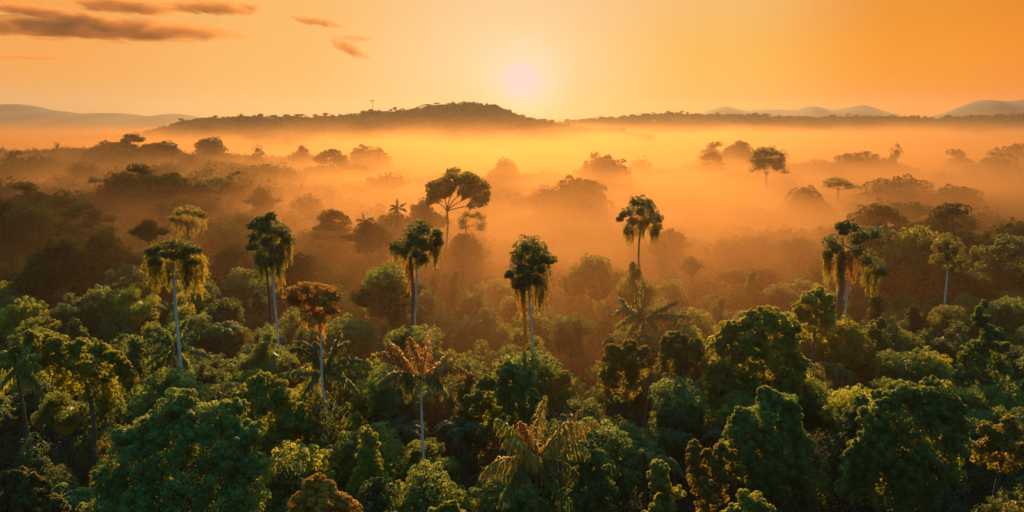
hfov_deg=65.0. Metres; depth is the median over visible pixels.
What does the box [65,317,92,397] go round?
slender tree
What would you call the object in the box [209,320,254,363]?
tiered tree
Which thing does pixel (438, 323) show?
knobbly tree
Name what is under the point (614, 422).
canopy tree
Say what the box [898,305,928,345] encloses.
slender tree
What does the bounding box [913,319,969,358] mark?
knobbly tree
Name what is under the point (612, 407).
canopy tree
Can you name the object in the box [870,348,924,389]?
canopy tree
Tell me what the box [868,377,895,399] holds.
tiered tree
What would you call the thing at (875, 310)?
slender tree
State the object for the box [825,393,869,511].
slender tree
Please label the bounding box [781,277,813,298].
knobbly tree
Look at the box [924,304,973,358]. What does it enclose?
canopy tree
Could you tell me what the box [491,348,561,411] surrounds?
canopy tree
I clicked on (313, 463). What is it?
canopy tree
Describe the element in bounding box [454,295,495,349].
canopy tree
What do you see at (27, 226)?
tree
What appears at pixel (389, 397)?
canopy tree
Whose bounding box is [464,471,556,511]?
canopy tree
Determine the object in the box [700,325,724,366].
knobbly tree
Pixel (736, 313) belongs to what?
tree fern
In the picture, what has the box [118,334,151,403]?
slender tree
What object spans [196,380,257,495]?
canopy tree
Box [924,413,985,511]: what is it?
canopy tree
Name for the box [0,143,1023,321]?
misty forest
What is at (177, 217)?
vine draped tree
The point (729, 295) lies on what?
knobbly tree
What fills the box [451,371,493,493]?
slender tree
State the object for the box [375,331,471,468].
red palm
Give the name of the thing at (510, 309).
canopy tree
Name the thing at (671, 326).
canopy tree
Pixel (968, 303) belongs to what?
canopy tree
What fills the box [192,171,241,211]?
umbrella tree
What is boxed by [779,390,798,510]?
slender tree
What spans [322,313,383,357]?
canopy tree
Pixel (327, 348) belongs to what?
slender tree
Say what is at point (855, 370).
canopy tree
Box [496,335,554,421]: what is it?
knobbly tree
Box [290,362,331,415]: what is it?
knobbly tree
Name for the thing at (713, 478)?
canopy tree
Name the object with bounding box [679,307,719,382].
canopy tree
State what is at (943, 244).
bare trunk tree
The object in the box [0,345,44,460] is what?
tree fern
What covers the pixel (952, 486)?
knobbly tree
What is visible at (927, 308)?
slender tree
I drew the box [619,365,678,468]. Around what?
canopy tree
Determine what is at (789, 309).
slender tree
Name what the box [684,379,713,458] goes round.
canopy tree
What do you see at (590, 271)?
tree
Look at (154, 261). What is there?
vine draped tree
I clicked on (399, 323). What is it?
knobbly tree
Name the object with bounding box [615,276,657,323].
canopy tree
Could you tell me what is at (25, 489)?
canopy tree
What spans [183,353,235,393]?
canopy tree
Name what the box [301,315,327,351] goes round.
knobbly tree
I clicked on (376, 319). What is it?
knobbly tree
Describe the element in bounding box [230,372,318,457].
canopy tree
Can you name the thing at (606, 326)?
knobbly tree
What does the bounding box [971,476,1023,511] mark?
knobbly tree
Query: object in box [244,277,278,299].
canopy tree
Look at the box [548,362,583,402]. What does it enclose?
knobbly tree
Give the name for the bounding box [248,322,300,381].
knobbly tree
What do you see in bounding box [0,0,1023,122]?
sky
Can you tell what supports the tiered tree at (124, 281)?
on the ground
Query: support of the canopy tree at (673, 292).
on the ground
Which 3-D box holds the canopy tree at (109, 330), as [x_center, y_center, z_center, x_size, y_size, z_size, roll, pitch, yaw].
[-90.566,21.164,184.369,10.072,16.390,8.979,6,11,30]
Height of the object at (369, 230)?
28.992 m
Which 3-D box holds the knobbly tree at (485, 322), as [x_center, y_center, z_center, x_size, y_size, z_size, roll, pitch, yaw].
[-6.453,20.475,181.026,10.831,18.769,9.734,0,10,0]
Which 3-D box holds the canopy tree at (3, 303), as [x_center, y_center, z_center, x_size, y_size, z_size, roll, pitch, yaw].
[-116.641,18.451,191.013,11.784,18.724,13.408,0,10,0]
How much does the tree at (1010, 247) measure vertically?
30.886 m
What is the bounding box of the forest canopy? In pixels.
[0,193,1023,339]
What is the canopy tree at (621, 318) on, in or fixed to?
on the ground
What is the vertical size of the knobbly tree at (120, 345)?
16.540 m
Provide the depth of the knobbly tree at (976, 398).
122.65 m
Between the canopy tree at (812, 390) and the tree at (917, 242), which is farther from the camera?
the tree at (917, 242)
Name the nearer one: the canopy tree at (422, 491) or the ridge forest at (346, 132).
the canopy tree at (422, 491)
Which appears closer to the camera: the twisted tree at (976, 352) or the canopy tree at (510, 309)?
the twisted tree at (976, 352)
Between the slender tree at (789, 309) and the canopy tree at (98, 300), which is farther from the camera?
the canopy tree at (98, 300)
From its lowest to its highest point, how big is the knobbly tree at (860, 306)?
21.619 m
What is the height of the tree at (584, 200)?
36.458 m
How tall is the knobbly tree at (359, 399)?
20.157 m
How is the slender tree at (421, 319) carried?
on the ground
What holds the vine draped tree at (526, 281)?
on the ground
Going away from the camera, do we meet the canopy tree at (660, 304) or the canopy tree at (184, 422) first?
the canopy tree at (184, 422)
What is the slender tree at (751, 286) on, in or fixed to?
on the ground
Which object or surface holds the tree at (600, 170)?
on the ground
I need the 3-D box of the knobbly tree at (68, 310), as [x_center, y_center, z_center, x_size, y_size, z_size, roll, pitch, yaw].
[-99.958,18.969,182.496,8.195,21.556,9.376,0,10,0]
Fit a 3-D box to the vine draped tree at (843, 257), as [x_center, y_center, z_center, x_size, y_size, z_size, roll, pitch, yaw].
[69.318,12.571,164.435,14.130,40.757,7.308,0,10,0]
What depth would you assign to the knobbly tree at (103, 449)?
114.31 m
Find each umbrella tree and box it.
[87,175,103,194]
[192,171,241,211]
[424,167,491,267]
[457,211,486,233]
[745,145,788,206]
[821,176,865,205]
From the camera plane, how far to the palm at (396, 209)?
240.81 m
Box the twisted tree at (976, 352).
[948,299,1012,477]
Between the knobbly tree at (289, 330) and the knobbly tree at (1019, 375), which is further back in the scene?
the knobbly tree at (289, 330)
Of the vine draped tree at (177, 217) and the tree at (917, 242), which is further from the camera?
the vine draped tree at (177, 217)
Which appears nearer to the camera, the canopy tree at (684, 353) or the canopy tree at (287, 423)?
the canopy tree at (287, 423)
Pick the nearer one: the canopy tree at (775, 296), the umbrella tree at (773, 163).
the canopy tree at (775, 296)
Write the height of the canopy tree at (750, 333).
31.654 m
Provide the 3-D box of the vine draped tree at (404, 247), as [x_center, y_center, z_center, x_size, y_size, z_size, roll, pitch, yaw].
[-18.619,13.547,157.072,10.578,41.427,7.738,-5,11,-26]
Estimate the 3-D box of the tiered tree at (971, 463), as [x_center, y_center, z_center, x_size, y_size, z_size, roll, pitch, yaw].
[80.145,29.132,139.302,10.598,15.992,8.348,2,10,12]
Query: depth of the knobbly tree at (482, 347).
165.43 m
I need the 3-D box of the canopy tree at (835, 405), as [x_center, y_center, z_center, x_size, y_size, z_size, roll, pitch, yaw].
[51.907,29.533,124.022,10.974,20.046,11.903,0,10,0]
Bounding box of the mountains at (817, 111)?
[701,105,906,117]
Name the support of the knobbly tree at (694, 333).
on the ground
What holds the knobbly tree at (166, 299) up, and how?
on the ground
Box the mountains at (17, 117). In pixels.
[0,104,199,130]
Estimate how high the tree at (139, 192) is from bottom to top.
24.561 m
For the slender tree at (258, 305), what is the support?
on the ground
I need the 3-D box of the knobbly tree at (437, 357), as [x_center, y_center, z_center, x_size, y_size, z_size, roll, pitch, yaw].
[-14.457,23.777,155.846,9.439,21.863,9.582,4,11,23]
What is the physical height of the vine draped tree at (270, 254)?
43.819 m
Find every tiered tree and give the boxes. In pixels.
[5,316,63,352]
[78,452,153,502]
[112,273,149,334]
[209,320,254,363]
[265,294,291,322]
[609,420,654,511]
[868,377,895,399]
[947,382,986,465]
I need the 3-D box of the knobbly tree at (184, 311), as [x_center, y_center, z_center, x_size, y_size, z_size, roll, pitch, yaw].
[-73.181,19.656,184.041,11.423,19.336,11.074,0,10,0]
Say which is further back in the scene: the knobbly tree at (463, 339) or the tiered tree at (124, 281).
the tiered tree at (124, 281)
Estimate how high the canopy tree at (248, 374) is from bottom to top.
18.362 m
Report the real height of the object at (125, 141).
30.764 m
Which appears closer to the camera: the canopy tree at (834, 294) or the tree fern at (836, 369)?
the tree fern at (836, 369)
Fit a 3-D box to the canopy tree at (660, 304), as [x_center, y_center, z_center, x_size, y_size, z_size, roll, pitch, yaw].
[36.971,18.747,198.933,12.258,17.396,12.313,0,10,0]
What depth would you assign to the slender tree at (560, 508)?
96.82 m
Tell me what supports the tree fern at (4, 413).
on the ground
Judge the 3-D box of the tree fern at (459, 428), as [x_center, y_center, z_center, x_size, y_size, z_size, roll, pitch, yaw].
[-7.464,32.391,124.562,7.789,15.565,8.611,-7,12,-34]
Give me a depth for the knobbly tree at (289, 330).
172.22 m
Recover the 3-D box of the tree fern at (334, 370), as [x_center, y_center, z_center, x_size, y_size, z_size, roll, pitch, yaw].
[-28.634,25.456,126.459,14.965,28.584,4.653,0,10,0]
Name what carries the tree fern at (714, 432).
on the ground
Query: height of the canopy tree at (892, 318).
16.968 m
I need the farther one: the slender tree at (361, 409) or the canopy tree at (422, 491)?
the slender tree at (361, 409)
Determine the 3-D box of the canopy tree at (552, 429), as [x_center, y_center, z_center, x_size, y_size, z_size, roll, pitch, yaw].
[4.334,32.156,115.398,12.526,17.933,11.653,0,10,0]
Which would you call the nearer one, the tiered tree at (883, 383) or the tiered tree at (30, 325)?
the tiered tree at (883, 383)
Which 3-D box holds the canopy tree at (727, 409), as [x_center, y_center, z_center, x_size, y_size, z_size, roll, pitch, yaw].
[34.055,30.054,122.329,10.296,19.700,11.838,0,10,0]
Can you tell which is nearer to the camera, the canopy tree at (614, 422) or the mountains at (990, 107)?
the canopy tree at (614, 422)
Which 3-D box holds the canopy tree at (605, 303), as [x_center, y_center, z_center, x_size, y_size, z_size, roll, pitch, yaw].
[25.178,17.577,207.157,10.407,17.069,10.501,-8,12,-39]
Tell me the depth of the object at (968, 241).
212.34 m
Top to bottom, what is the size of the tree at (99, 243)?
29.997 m
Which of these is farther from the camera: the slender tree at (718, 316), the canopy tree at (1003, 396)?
the slender tree at (718, 316)
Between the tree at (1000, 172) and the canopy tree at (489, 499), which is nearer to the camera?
the canopy tree at (489, 499)
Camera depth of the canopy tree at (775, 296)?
197.69 m
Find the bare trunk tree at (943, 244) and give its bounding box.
[928,232,971,304]
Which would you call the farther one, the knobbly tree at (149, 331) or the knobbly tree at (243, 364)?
the knobbly tree at (149, 331)
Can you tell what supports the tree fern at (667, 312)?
on the ground
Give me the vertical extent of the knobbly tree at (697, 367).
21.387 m
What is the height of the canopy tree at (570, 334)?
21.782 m
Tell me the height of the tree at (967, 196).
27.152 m
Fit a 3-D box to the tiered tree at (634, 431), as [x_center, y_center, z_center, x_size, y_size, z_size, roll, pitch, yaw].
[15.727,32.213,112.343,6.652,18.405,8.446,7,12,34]
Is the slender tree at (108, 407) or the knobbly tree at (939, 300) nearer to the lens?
the slender tree at (108, 407)
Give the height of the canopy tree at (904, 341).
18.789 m
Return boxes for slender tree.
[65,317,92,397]
[93,361,127,429]
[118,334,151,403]
[123,344,154,395]
[245,290,275,345]
[317,341,343,415]
[334,355,373,426]
[339,410,365,496]
[345,424,393,510]
[359,476,396,511]
[416,306,434,344]
[443,270,462,316]
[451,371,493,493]
[548,370,577,420]
[556,484,591,511]
[596,334,624,396]
[708,297,728,334]
[742,269,762,308]
[778,302,803,337]
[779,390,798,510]
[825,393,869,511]
[857,317,890,388]
[861,293,886,388]
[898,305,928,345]
[917,299,934,350]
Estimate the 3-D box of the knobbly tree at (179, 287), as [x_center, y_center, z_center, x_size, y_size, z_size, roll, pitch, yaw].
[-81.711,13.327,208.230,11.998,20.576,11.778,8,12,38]
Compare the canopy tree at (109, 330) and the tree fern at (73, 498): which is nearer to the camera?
the tree fern at (73, 498)
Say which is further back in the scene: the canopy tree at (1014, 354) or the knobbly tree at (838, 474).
the canopy tree at (1014, 354)
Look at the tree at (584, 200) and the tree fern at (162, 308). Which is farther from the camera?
the tree at (584, 200)
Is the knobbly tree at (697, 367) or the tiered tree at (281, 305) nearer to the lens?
the knobbly tree at (697, 367)
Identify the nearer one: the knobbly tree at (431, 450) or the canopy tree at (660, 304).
the knobbly tree at (431, 450)
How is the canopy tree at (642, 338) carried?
on the ground
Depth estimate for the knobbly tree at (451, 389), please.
136.38 m
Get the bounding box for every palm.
[356,213,373,271]
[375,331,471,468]
[389,198,406,272]
[479,396,596,511]
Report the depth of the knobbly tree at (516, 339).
166.88 m
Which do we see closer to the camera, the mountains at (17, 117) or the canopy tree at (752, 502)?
the canopy tree at (752, 502)
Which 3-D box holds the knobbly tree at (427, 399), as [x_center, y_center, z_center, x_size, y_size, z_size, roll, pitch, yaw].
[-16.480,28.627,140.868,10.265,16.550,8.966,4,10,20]
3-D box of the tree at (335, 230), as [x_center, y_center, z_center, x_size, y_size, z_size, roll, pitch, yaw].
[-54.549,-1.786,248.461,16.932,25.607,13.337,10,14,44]
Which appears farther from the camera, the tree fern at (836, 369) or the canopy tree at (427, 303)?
the canopy tree at (427, 303)
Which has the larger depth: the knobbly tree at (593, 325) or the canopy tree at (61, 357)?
the knobbly tree at (593, 325)
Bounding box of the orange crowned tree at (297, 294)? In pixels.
[281,281,341,510]
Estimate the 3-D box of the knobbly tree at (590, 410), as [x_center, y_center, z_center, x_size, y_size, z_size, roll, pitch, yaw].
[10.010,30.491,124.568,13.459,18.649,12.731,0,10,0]
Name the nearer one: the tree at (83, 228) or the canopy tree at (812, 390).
the canopy tree at (812, 390)
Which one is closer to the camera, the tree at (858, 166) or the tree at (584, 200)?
the tree at (584, 200)
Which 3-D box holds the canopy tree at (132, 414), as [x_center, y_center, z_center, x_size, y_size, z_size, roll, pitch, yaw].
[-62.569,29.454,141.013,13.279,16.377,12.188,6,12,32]
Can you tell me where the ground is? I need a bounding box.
[0,109,1023,511]
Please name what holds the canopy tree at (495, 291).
on the ground
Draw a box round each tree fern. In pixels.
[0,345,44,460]
[0,408,12,419]
[52,482,95,507]
[142,320,210,377]
[149,301,196,326]
[202,320,245,359]
[279,330,373,419]
[358,335,382,378]
[378,415,428,497]
[435,415,493,511]
[538,332,555,351]
[591,338,603,348]
[615,434,687,509]
[643,310,676,337]
[696,421,732,506]
[726,309,756,317]
[814,361,856,440]
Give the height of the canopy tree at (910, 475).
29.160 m
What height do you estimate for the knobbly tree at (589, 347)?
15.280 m
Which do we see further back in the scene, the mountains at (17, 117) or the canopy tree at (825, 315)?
the mountains at (17, 117)
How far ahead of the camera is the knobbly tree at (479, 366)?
146.97 m
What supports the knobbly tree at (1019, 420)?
on the ground
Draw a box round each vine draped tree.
[139,236,210,375]
[168,204,207,317]
[245,212,294,406]
[387,219,443,420]
[503,234,557,433]
[616,194,663,318]
[821,219,888,390]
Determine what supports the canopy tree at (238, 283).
on the ground
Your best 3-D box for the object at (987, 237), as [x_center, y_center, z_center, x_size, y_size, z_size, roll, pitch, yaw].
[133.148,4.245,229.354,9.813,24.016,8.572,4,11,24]
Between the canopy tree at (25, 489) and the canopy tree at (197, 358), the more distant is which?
the canopy tree at (197, 358)
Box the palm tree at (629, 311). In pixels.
[613,285,686,422]
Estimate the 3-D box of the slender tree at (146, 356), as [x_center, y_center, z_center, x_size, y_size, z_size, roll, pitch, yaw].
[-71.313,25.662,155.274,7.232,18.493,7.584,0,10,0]
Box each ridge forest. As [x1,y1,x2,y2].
[0,101,656,156]
[557,111,1023,137]
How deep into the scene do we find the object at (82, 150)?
611.58 m
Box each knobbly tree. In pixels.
[1,369,45,451]
[14,432,79,509]
[28,388,90,474]
[47,288,67,311]
[48,292,93,321]
[65,337,96,425]
[73,389,129,468]
[88,414,128,489]
[96,333,127,402]
[101,344,154,389]
[103,284,161,334]
[122,321,165,358]
[136,279,171,321]
[163,302,205,333]
[167,312,221,348]
[171,270,224,311]
[172,285,215,356]
[185,359,228,388]
[214,353,266,390]
[236,327,288,360]
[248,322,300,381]
[250,448,305,511]
[272,306,311,347]
[285,296,330,325]
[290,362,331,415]
[292,316,333,407]
[294,391,346,473]
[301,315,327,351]
[322,393,376,492]
[341,287,374,357]
[348,352,384,421]
[368,314,383,344]
[377,312,410,341]
[392,383,445,442]
[398,437,461,488]
[417,282,454,320]
[417,326,459,429]
[422,310,458,344]
[439,350,497,397]
[439,358,493,471]
[446,315,485,356]
[447,288,476,340]
[450,346,502,422]
[457,340,502,372]
[462,306,505,338]
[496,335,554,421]
[498,327,544,359]
[539,396,611,428]
[543,306,568,357]
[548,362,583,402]
[575,360,624,407]
[576,313,599,381]
[583,315,600,375]
[590,305,624,345]
[603,321,659,400]
[644,404,707,511]
[664,324,710,359]
[667,312,709,376]
[697,294,713,320]
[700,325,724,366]
[702,286,737,317]
[722,314,740,326]
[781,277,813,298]
[810,271,850,308]
[818,438,869,489]
[841,276,888,323]
[868,308,906,322]
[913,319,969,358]
[914,438,969,511]
[930,290,955,308]
[952,384,1007,502]
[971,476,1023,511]
[1002,406,1023,452]
[1003,358,1023,398]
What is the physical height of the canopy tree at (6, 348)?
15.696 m
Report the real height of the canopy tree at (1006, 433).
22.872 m
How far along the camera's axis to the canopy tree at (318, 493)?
78.47 m
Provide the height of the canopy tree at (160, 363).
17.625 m
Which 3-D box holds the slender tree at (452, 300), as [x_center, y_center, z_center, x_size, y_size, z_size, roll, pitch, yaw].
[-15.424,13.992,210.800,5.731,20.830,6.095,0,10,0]
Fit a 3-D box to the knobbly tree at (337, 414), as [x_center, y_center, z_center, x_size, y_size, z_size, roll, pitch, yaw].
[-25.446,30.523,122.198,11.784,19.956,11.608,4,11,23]
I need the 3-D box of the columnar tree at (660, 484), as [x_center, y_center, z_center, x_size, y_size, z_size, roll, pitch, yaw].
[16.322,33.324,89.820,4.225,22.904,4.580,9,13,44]
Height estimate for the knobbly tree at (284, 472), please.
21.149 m
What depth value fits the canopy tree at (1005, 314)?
177.75 m
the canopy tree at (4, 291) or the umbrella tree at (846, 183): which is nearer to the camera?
the canopy tree at (4, 291)
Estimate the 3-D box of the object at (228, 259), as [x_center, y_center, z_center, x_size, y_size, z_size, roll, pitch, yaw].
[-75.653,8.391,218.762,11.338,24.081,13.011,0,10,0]
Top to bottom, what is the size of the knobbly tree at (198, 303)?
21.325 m
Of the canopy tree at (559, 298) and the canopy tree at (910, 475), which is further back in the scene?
the canopy tree at (559, 298)
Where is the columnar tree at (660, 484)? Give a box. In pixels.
[641,459,686,511]
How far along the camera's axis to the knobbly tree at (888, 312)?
186.58 m
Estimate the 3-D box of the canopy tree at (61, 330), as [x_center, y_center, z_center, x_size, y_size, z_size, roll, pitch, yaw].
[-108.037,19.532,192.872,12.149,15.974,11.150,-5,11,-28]
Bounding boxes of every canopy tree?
[0,280,30,301]
[0,294,47,333]
[0,296,61,338]
[0,326,50,362]
[0,361,13,401]
[0,378,18,442]
[0,465,71,511]
[6,375,77,462]
[18,329,139,464]
[48,312,89,336]
[75,284,124,333]
[76,387,272,511]
[91,312,140,349]
[96,264,149,325]
[108,384,172,454]
[129,366,211,415]
[148,337,191,377]
[169,348,214,372]
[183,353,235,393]
[191,280,224,349]
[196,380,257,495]
[202,296,247,360]
[220,266,255,300]
[229,368,274,398]
[230,298,262,345]
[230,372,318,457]
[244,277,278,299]
[253,439,339,511]
[268,317,294,331]
[279,344,313,390]
[287,472,362,511]
[312,283,353,322]
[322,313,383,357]
[330,420,406,485]
[364,363,426,483]
[372,335,409,418]
[382,324,440,436]
[384,459,471,511]
[406,293,452,325]
[428,499,464,511]
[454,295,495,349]
[463,360,542,483]
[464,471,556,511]
[470,279,515,317]
[484,322,513,361]
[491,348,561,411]
[497,292,546,327]
[498,417,575,511]
[509,312,554,351]
[524,350,563,423]
[541,284,584,353]
[546,417,654,511]
[549,312,594,372]
[563,439,617,511]
[578,387,636,424]
[591,291,619,325]
[596,339,652,493]
[596,414,650,510]
[612,308,643,329]
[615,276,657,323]
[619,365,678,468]
[623,327,672,428]
[637,323,659,344]
[644,296,680,331]
[647,376,708,495]
[650,278,691,310]
[655,331,705,482]
[660,306,710,341]
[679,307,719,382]
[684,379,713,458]
[685,439,746,511]
[698,305,813,487]
[703,390,755,502]
[718,385,814,497]
[719,489,775,511]
[737,431,830,511]
[758,282,799,312]
[790,286,838,363]
[797,331,828,368]
[797,369,839,432]
[804,362,833,459]
[810,383,895,505]
[811,315,870,388]
[818,290,850,381]
[823,323,871,389]
[834,375,972,511]
[840,310,852,323]
[859,313,905,329]
[863,321,927,372]
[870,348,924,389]
[890,346,954,389]
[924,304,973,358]
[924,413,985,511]
[946,292,986,364]
[967,381,1023,491]
[969,414,1023,502]
[974,344,1023,379]
[983,295,1023,342]
[984,407,1023,489]
[989,290,1023,324]
[1001,489,1023,511]
[1006,325,1023,350]
[1011,424,1023,473]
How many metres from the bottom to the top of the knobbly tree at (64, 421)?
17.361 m
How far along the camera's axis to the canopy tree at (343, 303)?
199.23 m
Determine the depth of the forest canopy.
259.34 m
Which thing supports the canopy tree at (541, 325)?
on the ground
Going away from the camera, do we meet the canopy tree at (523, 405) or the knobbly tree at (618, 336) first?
the canopy tree at (523, 405)
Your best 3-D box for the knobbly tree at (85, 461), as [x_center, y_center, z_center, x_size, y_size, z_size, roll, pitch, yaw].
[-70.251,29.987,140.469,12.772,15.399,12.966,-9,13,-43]
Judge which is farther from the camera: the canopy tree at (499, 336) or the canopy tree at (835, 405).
the canopy tree at (499, 336)
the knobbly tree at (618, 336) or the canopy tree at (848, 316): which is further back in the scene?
the canopy tree at (848, 316)
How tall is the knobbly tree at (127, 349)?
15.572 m
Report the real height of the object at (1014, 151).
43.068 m
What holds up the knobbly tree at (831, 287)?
on the ground
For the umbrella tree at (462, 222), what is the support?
on the ground
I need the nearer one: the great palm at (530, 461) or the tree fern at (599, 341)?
the great palm at (530, 461)
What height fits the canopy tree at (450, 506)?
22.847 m
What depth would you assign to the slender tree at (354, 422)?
114.80 m
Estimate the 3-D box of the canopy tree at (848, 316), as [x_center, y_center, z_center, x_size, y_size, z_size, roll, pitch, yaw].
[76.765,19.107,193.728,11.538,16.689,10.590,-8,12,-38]
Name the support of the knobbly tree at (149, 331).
on the ground
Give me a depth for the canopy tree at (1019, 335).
164.31 m
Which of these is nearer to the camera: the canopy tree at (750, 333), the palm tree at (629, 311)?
the canopy tree at (750, 333)
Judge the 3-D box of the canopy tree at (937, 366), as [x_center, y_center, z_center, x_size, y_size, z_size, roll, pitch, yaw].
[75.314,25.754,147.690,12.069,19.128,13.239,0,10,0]
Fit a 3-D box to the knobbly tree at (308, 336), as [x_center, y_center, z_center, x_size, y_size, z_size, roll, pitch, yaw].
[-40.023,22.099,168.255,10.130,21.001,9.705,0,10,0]
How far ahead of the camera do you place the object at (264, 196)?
328.99 m
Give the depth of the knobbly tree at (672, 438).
115.46 m
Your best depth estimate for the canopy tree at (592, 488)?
93.01 m
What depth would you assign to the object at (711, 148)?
631.66 m
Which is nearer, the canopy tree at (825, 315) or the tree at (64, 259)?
the canopy tree at (825, 315)
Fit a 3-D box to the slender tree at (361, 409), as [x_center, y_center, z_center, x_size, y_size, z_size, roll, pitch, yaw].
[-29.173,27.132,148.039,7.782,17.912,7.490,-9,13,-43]
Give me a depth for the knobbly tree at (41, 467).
104.37 m
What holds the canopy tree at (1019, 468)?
on the ground
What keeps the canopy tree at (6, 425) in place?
on the ground
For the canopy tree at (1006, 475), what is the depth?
125.79 m
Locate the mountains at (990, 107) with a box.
[928,100,1023,118]
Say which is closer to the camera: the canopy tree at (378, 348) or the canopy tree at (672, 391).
the canopy tree at (672, 391)
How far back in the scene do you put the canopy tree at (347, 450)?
105.57 m
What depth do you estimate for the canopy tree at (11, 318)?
181.60 m
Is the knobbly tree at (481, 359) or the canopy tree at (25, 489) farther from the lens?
the knobbly tree at (481, 359)
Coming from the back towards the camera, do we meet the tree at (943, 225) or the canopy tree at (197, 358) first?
the tree at (943, 225)
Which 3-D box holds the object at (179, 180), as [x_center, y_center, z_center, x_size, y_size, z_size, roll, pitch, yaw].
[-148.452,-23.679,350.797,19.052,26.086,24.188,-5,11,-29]
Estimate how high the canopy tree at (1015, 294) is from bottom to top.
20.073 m
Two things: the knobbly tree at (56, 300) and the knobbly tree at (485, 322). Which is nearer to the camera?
the knobbly tree at (485, 322)
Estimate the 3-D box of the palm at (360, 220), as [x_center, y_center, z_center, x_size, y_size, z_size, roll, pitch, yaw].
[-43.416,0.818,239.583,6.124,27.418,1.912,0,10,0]
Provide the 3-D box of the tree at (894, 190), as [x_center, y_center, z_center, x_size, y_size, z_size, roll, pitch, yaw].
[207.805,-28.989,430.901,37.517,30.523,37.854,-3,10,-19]
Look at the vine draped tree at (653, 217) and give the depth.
190.84 m
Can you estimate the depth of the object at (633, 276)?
180.65 m
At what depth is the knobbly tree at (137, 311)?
187.35 m
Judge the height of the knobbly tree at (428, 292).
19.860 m
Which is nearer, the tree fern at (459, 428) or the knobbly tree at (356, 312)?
the tree fern at (459, 428)
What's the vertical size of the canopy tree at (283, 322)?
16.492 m
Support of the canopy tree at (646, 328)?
on the ground
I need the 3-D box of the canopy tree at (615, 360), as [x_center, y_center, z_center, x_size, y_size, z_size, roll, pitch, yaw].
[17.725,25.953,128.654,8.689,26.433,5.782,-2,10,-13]
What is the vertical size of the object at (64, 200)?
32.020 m
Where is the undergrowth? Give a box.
[0,255,1023,511]

